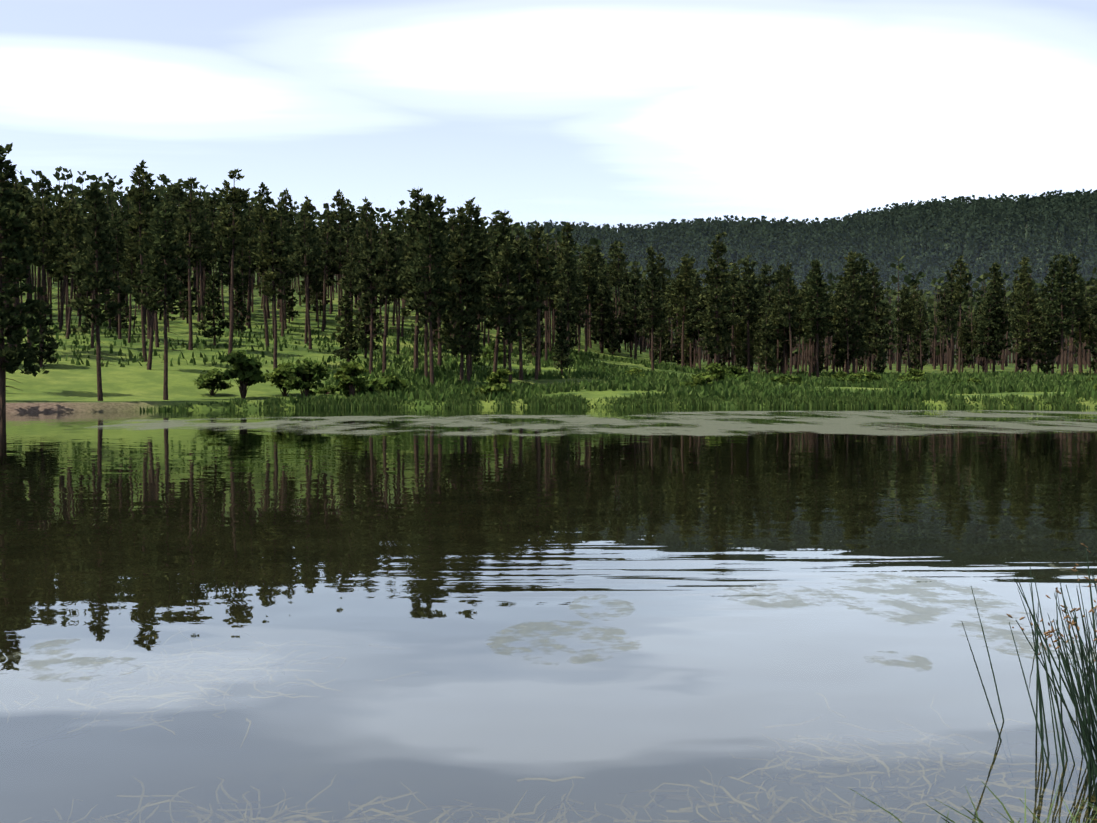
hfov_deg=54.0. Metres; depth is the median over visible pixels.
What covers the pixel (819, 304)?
pine
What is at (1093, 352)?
pine
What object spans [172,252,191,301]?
pine
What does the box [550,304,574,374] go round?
pine
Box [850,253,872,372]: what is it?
pine
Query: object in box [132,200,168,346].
pine
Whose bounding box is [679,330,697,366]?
pine
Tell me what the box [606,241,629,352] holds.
pine
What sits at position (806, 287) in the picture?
pine
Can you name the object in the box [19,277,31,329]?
pine
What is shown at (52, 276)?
pine
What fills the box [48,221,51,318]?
pine
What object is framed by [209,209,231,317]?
pine
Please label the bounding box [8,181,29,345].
pine
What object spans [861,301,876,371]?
pine
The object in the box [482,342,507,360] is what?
shrub
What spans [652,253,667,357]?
pine
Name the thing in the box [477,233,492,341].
pine
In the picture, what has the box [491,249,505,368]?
pine
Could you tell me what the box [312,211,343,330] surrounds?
pine
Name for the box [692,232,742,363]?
pine
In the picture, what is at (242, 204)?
pine
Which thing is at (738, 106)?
sky
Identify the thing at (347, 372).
shrub
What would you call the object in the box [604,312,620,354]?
pine
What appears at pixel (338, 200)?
pine
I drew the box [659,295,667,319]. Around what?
pine
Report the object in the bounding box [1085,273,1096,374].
pine
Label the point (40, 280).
pine
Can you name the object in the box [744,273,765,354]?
pine
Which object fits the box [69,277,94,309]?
pine
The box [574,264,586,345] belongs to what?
pine
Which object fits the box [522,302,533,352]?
pine
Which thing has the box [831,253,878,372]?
pine
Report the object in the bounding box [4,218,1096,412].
ground
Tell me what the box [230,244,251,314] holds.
pine
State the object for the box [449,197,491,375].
pine
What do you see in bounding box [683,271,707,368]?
pine
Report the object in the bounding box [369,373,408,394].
shrub
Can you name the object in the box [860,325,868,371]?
pine
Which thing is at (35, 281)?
pine
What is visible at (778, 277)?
pine
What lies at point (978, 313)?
pine
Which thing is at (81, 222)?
pine
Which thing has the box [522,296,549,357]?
pine
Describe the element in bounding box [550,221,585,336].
pine
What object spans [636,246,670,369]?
pine
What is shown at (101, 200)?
pine
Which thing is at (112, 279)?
pine
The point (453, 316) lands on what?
pine
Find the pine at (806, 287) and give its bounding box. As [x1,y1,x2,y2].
[802,265,815,372]
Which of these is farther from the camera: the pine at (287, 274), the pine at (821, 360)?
the pine at (821, 360)
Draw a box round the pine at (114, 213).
[105,204,125,319]
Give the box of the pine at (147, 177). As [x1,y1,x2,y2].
[128,160,161,338]
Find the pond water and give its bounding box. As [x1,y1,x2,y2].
[0,407,1096,822]
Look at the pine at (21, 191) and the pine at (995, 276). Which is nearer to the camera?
the pine at (21, 191)
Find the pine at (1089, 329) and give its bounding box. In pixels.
[1082,308,1096,372]
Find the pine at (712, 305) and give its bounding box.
[705,283,726,361]
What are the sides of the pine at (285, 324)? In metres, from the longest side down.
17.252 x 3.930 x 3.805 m
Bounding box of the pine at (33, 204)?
[24,194,40,283]
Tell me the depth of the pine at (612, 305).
214.06 m
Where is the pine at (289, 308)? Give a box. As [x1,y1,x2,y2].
[277,270,299,322]
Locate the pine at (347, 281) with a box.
[338,239,362,343]
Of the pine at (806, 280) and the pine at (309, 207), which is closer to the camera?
the pine at (309, 207)
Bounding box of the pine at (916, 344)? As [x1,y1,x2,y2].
[902,310,932,370]
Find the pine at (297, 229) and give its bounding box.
[292,220,301,305]
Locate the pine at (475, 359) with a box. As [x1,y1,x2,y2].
[471,324,481,362]
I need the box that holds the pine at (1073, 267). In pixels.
[1055,252,1091,373]
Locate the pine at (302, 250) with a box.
[288,209,325,348]
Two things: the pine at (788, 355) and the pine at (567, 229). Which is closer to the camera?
the pine at (567, 229)
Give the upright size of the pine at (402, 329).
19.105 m
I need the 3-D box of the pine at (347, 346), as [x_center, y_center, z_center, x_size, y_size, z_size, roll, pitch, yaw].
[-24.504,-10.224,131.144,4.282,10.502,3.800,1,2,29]
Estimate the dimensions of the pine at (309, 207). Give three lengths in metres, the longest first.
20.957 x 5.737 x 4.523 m
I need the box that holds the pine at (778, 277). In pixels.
[763,264,798,372]
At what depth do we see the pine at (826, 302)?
214.88 m
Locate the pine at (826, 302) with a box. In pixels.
[806,263,830,371]
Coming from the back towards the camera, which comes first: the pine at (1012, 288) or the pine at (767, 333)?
the pine at (1012, 288)
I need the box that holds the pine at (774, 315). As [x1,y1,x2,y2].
[769,283,785,374]
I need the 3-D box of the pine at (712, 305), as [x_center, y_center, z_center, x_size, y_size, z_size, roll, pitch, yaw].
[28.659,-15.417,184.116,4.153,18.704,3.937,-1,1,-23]
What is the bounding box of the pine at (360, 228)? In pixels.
[355,196,376,316]
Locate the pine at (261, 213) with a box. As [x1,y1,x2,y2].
[247,196,283,346]
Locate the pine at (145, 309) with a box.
[127,188,157,324]
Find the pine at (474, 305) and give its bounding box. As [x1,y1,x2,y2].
[448,230,486,382]
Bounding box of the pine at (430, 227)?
[405,193,460,386]
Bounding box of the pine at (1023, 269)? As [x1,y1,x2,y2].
[1007,256,1038,372]
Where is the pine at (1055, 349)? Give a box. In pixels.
[1033,253,1075,373]
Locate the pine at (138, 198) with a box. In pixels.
[124,170,154,361]
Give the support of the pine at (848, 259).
on the ground at (63, 386)
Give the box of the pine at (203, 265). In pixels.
[193,221,215,305]
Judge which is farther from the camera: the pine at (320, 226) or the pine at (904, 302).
the pine at (320, 226)
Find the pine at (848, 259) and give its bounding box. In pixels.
[829,251,863,372]
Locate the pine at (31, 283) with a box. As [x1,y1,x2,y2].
[30,265,33,316]
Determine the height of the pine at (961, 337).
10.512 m
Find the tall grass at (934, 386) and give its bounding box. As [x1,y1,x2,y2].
[4,317,1096,402]
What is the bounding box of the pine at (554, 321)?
[550,296,555,342]
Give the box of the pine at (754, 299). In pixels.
[739,269,761,368]
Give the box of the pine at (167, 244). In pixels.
[162,205,176,313]
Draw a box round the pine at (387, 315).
[384,282,389,331]
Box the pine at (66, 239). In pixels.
[53,232,73,333]
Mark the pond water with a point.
(558, 615)
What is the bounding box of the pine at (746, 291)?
[732,252,763,372]
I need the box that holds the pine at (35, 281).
[34,265,35,299]
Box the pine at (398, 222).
[384,216,403,317]
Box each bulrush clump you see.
[962,567,1096,803]
[1030,543,1095,639]
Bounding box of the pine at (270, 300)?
[266,281,279,337]
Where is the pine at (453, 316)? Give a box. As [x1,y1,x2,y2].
[434,205,493,382]
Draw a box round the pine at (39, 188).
[31,172,52,306]
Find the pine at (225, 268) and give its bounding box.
[213,229,245,331]
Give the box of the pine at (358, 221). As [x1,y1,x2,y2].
[348,211,359,240]
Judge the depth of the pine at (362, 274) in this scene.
128.68 m
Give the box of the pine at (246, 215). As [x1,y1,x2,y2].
[236,201,257,328]
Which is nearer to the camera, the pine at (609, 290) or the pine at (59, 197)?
the pine at (59, 197)
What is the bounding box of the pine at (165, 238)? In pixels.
[135,198,190,399]
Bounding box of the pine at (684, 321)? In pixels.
[678,297,689,364]
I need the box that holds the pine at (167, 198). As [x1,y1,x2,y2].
[159,191,174,307]
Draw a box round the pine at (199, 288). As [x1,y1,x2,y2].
[194,244,207,319]
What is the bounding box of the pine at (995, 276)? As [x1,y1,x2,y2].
[978,263,1012,371]
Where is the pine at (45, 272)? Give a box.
[35,224,51,316]
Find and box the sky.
[0,0,1096,230]
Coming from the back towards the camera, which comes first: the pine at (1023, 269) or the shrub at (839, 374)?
the pine at (1023, 269)
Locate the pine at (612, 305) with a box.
[598,293,620,353]
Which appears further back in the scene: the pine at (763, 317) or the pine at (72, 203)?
the pine at (72, 203)
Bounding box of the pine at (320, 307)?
[309,271,329,315]
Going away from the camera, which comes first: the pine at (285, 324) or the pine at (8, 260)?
the pine at (8, 260)
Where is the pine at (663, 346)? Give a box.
[648,327,667,362]
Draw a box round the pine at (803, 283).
[795,281,813,371]
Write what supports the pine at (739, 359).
on the ground at (63, 386)
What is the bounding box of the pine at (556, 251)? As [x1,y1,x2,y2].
[554,245,576,327]
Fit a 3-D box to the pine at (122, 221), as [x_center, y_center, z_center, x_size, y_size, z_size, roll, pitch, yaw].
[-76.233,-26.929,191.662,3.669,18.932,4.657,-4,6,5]
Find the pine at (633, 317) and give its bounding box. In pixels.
[632,290,640,355]
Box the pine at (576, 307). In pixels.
[565,291,579,353]
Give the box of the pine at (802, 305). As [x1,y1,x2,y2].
[792,288,806,372]
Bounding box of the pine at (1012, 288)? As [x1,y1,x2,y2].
[1007,268,1021,370]
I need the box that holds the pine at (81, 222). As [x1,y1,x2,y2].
[74,207,92,326]
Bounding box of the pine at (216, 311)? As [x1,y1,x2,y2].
[193,261,228,344]
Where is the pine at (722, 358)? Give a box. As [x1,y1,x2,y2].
[710,334,731,366]
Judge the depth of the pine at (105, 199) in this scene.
173.73 m
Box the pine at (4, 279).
[2,187,25,298]
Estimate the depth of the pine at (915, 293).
218.32 m
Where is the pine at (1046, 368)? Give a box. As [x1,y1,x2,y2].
[1037,332,1055,374]
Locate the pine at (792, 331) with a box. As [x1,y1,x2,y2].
[774,277,800,374]
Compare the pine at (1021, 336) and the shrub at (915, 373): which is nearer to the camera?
the shrub at (915, 373)
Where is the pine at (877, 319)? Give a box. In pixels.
[862,281,881,371]
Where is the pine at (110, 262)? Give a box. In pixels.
[79,214,114,347]
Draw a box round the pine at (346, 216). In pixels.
[336,199,357,325]
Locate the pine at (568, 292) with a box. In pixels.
[556,245,585,357]
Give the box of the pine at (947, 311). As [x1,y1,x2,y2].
[934,286,962,371]
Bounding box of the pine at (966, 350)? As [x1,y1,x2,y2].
[953,312,973,369]
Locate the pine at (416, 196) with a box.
[396,186,448,370]
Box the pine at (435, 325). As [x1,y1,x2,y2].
[427,293,452,345]
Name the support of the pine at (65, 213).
on the ground at (63, 386)
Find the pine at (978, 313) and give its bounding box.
[972,300,983,372]
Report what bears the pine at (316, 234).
on the ground at (63, 386)
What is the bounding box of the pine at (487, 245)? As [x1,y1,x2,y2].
[481,243,492,345]
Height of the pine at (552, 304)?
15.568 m
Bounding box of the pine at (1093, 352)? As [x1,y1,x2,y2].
[1089,337,1096,370]
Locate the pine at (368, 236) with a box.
[350,212,376,316]
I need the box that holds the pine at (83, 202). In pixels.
[79,190,91,298]
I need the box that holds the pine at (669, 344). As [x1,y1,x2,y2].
[657,315,673,362]
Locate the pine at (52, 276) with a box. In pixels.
[48,269,59,321]
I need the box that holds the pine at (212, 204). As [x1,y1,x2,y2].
[206,191,222,310]
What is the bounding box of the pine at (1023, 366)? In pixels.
[1014,325,1036,370]
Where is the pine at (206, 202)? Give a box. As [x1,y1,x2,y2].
[202,195,215,304]
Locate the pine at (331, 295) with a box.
[322,211,346,313]
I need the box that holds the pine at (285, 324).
[276,229,291,328]
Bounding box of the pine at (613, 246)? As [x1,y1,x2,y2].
[606,240,624,350]
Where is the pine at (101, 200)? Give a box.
[84,197,122,321]
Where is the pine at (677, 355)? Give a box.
[670,327,681,364]
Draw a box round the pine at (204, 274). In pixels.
[200,210,216,304]
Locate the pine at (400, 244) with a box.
[392,232,408,346]
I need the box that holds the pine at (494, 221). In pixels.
[489,215,503,299]
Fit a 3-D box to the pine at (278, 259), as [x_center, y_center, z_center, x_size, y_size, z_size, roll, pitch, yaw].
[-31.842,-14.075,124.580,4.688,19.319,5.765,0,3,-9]
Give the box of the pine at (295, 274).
[289,240,303,320]
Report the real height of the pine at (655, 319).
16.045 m
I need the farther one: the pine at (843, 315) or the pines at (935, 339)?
the pines at (935, 339)
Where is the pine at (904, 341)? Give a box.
[893,318,908,371]
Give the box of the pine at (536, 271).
[523,220,557,379]
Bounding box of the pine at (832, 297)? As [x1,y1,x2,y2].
[830,275,843,371]
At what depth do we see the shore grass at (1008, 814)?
4.69 m
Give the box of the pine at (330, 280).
[315,237,338,326]
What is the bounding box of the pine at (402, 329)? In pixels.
[400,225,414,336]
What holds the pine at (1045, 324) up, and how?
on the ground at (63, 386)
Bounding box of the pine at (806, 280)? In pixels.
[796,269,811,370]
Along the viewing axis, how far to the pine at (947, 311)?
200.49 m
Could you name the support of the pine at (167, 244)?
on the ground at (63, 386)
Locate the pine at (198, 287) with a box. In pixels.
[186,200,213,321]
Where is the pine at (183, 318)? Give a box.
[174,225,187,319]
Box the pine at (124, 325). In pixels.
[104,273,136,331]
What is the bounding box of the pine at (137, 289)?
[132,279,140,327]
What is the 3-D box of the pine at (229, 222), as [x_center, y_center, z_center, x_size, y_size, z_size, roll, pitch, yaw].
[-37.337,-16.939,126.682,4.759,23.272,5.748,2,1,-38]
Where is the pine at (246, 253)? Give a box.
[236,232,251,332]
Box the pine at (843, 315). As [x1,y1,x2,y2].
[836,286,861,373]
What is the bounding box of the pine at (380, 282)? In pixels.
[378,235,388,320]
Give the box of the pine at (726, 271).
[702,262,733,362]
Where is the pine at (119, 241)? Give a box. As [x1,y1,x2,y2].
[108,216,128,338]
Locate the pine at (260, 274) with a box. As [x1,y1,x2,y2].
[258,269,268,308]
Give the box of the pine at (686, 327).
[677,270,694,367]
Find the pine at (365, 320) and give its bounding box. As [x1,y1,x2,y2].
[349,264,387,358]
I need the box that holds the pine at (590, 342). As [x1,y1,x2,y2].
[583,244,597,347]
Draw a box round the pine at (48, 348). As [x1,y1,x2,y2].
[27,292,59,366]
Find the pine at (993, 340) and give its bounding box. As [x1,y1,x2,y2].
[973,285,1004,372]
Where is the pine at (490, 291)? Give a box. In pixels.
[480,209,530,372]
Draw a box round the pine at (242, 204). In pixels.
[234,195,256,288]
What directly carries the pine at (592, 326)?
on the ground at (63, 386)
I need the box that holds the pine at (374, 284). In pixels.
[355,227,383,337]
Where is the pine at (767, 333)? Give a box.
[754,311,781,372]
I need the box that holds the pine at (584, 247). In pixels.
[578,243,591,320]
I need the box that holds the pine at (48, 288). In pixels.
[44,241,49,306]
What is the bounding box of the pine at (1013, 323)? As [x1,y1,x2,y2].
[1009,289,1027,372]
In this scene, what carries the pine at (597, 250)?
on the ground at (63, 386)
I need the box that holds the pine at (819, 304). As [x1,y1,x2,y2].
[800,258,835,376]
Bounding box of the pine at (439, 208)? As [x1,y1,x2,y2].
[419,194,462,366]
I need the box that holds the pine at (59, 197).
[41,193,76,325]
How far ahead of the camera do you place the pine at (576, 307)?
182.36 m
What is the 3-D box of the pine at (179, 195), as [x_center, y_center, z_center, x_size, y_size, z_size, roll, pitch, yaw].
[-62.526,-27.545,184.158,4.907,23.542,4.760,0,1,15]
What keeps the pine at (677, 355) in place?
on the ground at (63, 386)
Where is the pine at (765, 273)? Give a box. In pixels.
[760,264,772,312]
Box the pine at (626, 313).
[620,282,628,351]
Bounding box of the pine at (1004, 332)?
[976,262,1010,370]
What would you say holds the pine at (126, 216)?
on the ground at (63, 386)
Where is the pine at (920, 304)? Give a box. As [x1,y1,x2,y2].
[912,293,933,369]
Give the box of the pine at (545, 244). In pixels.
[538,236,556,346]
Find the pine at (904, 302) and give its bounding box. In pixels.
[893,285,912,372]
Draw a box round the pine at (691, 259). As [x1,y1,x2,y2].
[688,256,701,365]
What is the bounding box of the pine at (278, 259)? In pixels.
[253,205,293,368]
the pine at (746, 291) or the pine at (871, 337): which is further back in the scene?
the pine at (871, 337)
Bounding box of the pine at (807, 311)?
[798,284,821,375]
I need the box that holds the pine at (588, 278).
[580,246,601,352]
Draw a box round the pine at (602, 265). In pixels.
[598,259,610,293]
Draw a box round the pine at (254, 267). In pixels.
[239,232,258,325]
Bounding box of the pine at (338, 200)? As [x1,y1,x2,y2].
[324,189,352,315]
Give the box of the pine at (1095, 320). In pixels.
[1092,315,1096,355]
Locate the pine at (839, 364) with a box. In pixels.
[830,343,855,371]
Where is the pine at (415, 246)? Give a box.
[404,211,445,377]
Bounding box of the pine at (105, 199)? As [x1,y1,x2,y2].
[89,188,109,222]
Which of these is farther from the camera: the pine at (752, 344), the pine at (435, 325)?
the pine at (752, 344)
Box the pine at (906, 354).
[905,330,910,372]
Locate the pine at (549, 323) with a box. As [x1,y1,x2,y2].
[545,250,557,351]
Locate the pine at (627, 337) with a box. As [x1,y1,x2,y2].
[614,267,644,356]
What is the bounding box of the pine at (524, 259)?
[497,229,541,379]
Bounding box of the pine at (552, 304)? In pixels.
[548,297,556,345]
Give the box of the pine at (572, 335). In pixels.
[555,321,580,348]
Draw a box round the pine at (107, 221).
[99,220,116,330]
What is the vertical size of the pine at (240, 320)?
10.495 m
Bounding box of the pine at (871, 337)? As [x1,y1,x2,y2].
[863,334,875,371]
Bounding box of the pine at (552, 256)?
[536,234,564,360]
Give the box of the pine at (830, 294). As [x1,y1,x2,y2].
[824,290,835,370]
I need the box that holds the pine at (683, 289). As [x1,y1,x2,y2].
[664,252,696,366]
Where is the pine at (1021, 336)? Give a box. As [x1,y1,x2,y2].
[1012,273,1047,370]
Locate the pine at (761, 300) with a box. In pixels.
[751,295,768,372]
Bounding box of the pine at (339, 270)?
[333,232,346,320]
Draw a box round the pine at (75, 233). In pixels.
[55,209,85,338]
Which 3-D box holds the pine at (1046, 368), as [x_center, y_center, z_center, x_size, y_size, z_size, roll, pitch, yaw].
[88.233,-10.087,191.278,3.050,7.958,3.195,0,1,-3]
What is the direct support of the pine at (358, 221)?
on the ground at (63, 386)
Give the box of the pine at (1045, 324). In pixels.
[1041,304,1050,373]
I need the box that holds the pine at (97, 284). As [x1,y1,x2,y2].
[66,182,132,400]
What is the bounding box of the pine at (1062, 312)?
[1042,255,1080,374]
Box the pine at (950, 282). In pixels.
[940,264,967,371]
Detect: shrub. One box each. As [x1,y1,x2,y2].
[193,368,233,395]
[218,350,266,398]
[260,362,297,395]
[278,357,331,396]
[308,390,316,395]
[313,385,340,393]
[333,361,369,396]
[341,382,376,395]
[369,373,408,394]
[474,383,516,396]
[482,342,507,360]
[486,368,513,386]
[625,368,644,376]
[679,374,715,387]
[705,362,728,381]
[720,365,748,381]
[770,375,802,384]
[831,371,851,378]
[836,376,864,382]
[848,371,880,382]
[896,368,926,382]
[950,379,965,384]
[967,377,981,384]
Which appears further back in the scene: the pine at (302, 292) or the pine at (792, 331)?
the pine at (302, 292)
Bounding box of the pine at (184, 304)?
[177,259,200,322]
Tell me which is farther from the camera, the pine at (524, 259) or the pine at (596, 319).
the pine at (596, 319)
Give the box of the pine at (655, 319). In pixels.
[646,283,664,347]
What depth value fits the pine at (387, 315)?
182.26 m
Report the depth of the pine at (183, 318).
176.40 m
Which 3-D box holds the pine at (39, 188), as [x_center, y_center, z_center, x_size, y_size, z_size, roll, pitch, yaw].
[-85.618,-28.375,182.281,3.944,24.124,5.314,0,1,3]
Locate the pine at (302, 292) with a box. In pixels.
[297,250,318,309]
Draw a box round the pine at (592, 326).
[591,313,606,342]
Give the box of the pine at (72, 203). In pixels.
[67,198,75,303]
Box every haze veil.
[301,196,1096,299]
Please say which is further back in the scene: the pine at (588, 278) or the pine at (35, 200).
the pine at (588, 278)
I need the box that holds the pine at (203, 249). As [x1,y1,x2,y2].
[186,208,214,330]
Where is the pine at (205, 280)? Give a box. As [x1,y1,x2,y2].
[199,267,211,296]
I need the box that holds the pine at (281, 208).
[277,203,294,321]
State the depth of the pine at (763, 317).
179.28 m
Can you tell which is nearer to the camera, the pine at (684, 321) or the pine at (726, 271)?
the pine at (726, 271)
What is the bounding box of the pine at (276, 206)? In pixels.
[270,203,287,297]
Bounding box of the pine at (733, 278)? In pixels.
[727,262,744,367]
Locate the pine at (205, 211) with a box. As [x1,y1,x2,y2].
[188,208,217,309]
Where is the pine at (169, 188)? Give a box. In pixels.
[164,183,178,225]
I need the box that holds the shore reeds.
[140,392,1096,410]
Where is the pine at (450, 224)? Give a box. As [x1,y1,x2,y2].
[444,213,461,356]
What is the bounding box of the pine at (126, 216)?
[119,199,134,315]
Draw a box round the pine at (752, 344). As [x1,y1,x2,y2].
[738,322,755,366]
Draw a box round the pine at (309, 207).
[287,201,326,343]
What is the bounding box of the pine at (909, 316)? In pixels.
[895,283,920,373]
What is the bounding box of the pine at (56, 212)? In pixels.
[50,202,70,326]
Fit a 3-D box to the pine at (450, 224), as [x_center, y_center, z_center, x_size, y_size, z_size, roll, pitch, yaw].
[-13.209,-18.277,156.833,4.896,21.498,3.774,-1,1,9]
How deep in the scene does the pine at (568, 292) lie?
161.24 m
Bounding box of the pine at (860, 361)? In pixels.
[849,315,867,370]
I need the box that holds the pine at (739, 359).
[735,336,743,368]
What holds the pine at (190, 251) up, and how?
on the ground at (63, 386)
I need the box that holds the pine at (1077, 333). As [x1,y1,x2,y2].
[1067,285,1094,371]
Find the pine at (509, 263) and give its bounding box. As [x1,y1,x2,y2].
[487,236,533,383]
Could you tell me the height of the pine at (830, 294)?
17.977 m
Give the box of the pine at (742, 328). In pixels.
[734,273,760,367]
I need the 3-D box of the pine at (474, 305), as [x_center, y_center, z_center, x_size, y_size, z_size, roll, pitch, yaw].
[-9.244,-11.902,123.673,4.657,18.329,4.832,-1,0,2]
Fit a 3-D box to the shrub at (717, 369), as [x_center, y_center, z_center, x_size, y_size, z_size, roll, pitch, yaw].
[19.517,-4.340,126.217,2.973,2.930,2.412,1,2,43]
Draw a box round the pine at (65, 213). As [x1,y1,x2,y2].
[46,193,82,329]
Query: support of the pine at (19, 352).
on the ground at (63, 386)
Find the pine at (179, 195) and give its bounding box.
[169,182,189,316]
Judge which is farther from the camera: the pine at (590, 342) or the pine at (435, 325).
the pine at (590, 342)
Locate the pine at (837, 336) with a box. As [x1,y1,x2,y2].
[827,279,862,372]
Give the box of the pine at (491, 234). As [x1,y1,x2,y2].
[486,226,495,307]
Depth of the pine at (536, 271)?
133.93 m
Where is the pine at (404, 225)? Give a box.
[401,222,406,312]
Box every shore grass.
[851,782,1096,822]
[925,798,1096,822]
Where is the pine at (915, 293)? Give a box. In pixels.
[909,284,921,368]
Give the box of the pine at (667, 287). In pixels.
[663,278,672,359]
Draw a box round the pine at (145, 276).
[124,204,177,369]
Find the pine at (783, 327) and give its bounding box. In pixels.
[771,286,796,373]
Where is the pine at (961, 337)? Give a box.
[957,321,966,371]
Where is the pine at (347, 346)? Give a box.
[331,285,361,361]
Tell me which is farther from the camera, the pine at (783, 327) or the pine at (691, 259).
the pine at (691, 259)
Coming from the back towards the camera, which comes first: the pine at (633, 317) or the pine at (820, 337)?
the pine at (633, 317)
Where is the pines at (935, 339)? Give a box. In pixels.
[15,166,1096,372]
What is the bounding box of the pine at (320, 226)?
[316,214,325,304]
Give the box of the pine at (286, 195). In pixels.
[277,188,296,308]
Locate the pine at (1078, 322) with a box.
[1070,286,1089,373]
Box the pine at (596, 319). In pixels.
[587,267,612,352]
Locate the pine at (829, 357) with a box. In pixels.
[828,333,850,371]
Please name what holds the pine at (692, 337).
on the ground at (63, 386)
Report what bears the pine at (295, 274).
on the ground at (63, 386)
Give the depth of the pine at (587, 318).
220.08 m
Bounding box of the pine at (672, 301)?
[664,267,682,364]
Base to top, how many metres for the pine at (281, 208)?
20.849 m
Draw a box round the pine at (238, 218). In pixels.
[226,215,239,305]
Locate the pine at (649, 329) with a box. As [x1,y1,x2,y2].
[640,279,657,360]
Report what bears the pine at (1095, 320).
on the ground at (63, 386)
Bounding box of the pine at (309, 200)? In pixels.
[300,195,315,295]
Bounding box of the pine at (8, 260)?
[2,172,26,347]
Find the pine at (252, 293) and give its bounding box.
[251,260,255,312]
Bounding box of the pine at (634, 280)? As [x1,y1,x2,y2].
[621,262,647,359]
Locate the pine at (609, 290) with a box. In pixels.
[589,267,614,352]
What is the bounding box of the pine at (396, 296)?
[387,239,408,354]
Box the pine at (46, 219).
[23,197,65,356]
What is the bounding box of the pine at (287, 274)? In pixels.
[274,238,295,307]
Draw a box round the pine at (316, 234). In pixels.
[311,230,323,321]
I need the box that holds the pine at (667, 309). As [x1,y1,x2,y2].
[665,280,674,360]
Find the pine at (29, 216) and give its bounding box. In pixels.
[10,183,51,347]
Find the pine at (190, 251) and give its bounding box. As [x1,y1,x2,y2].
[168,177,215,349]
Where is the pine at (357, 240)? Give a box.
[343,235,366,329]
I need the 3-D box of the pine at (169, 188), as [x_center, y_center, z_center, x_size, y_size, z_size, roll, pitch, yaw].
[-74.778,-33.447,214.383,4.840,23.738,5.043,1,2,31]
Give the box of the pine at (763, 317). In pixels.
[753,302,777,373]
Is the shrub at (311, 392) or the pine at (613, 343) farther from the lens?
the pine at (613, 343)
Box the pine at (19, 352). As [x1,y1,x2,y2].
[0,143,55,412]
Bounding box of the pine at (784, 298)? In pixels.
[776,260,803,374]
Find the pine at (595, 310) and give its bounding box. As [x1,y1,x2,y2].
[588,268,605,349]
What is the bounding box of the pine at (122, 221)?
[110,208,128,309]
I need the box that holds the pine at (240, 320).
[226,268,250,336]
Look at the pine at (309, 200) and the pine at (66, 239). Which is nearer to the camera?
the pine at (66, 239)
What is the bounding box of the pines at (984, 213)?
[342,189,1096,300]
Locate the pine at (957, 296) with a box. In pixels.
[951,254,970,372]
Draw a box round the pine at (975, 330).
[968,321,979,371]
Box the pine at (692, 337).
[684,282,704,367]
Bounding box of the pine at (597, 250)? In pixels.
[588,245,611,343]
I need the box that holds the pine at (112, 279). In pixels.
[109,254,122,300]
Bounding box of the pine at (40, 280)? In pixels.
[33,217,40,298]
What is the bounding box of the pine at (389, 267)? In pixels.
[369,209,402,374]
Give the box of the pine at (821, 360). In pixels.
[812,345,826,372]
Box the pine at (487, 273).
[480,261,496,346]
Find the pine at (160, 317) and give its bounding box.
[159,233,174,319]
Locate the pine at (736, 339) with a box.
[728,321,741,362]
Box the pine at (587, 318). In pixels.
[580,260,593,346]
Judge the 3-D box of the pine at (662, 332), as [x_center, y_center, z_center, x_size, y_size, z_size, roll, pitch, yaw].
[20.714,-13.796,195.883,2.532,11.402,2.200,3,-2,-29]
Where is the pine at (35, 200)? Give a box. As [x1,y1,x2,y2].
[32,195,45,299]
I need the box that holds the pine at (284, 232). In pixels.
[271,211,294,336]
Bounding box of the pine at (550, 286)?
[525,228,559,373]
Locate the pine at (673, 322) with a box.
[669,301,680,328]
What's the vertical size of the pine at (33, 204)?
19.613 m
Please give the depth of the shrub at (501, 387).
109.47 m
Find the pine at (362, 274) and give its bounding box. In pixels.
[351,226,397,373]
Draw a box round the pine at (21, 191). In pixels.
[6,176,38,345]
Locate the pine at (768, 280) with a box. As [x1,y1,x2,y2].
[761,265,777,371]
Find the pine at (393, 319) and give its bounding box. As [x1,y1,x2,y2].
[383,230,400,325]
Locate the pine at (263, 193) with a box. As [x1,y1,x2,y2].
[248,182,271,318]
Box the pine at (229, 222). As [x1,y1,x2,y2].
[212,169,254,362]
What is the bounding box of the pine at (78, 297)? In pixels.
[68,280,86,315]
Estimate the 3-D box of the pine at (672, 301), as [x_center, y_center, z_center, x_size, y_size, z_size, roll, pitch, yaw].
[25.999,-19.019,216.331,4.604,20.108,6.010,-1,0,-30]
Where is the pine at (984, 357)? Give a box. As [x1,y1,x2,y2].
[976,305,987,371]
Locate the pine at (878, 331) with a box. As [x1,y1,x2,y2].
[860,263,896,367]
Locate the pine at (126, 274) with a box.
[121,266,128,322]
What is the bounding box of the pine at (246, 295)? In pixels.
[234,273,254,302]
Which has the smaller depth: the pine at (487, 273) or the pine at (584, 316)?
the pine at (487, 273)
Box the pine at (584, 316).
[574,269,590,350]
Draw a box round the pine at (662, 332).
[655,310,666,361]
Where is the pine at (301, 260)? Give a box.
[299,212,313,301]
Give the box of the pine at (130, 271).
[118,224,143,342]
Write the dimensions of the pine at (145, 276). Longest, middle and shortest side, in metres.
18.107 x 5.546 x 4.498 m
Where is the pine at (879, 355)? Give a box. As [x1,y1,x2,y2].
[872,339,886,373]
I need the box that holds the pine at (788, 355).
[776,338,794,367]
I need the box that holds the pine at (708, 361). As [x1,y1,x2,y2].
[699,274,715,369]
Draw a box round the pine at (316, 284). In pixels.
[311,266,322,327]
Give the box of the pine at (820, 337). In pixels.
[802,274,832,372]
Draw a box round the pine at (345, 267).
[339,233,358,327]
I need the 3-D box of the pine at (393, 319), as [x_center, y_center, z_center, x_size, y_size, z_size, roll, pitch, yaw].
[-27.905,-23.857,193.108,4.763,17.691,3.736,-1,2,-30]
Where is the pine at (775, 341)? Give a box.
[767,324,782,372]
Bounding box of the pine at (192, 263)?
[191,262,205,310]
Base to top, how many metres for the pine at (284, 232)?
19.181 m

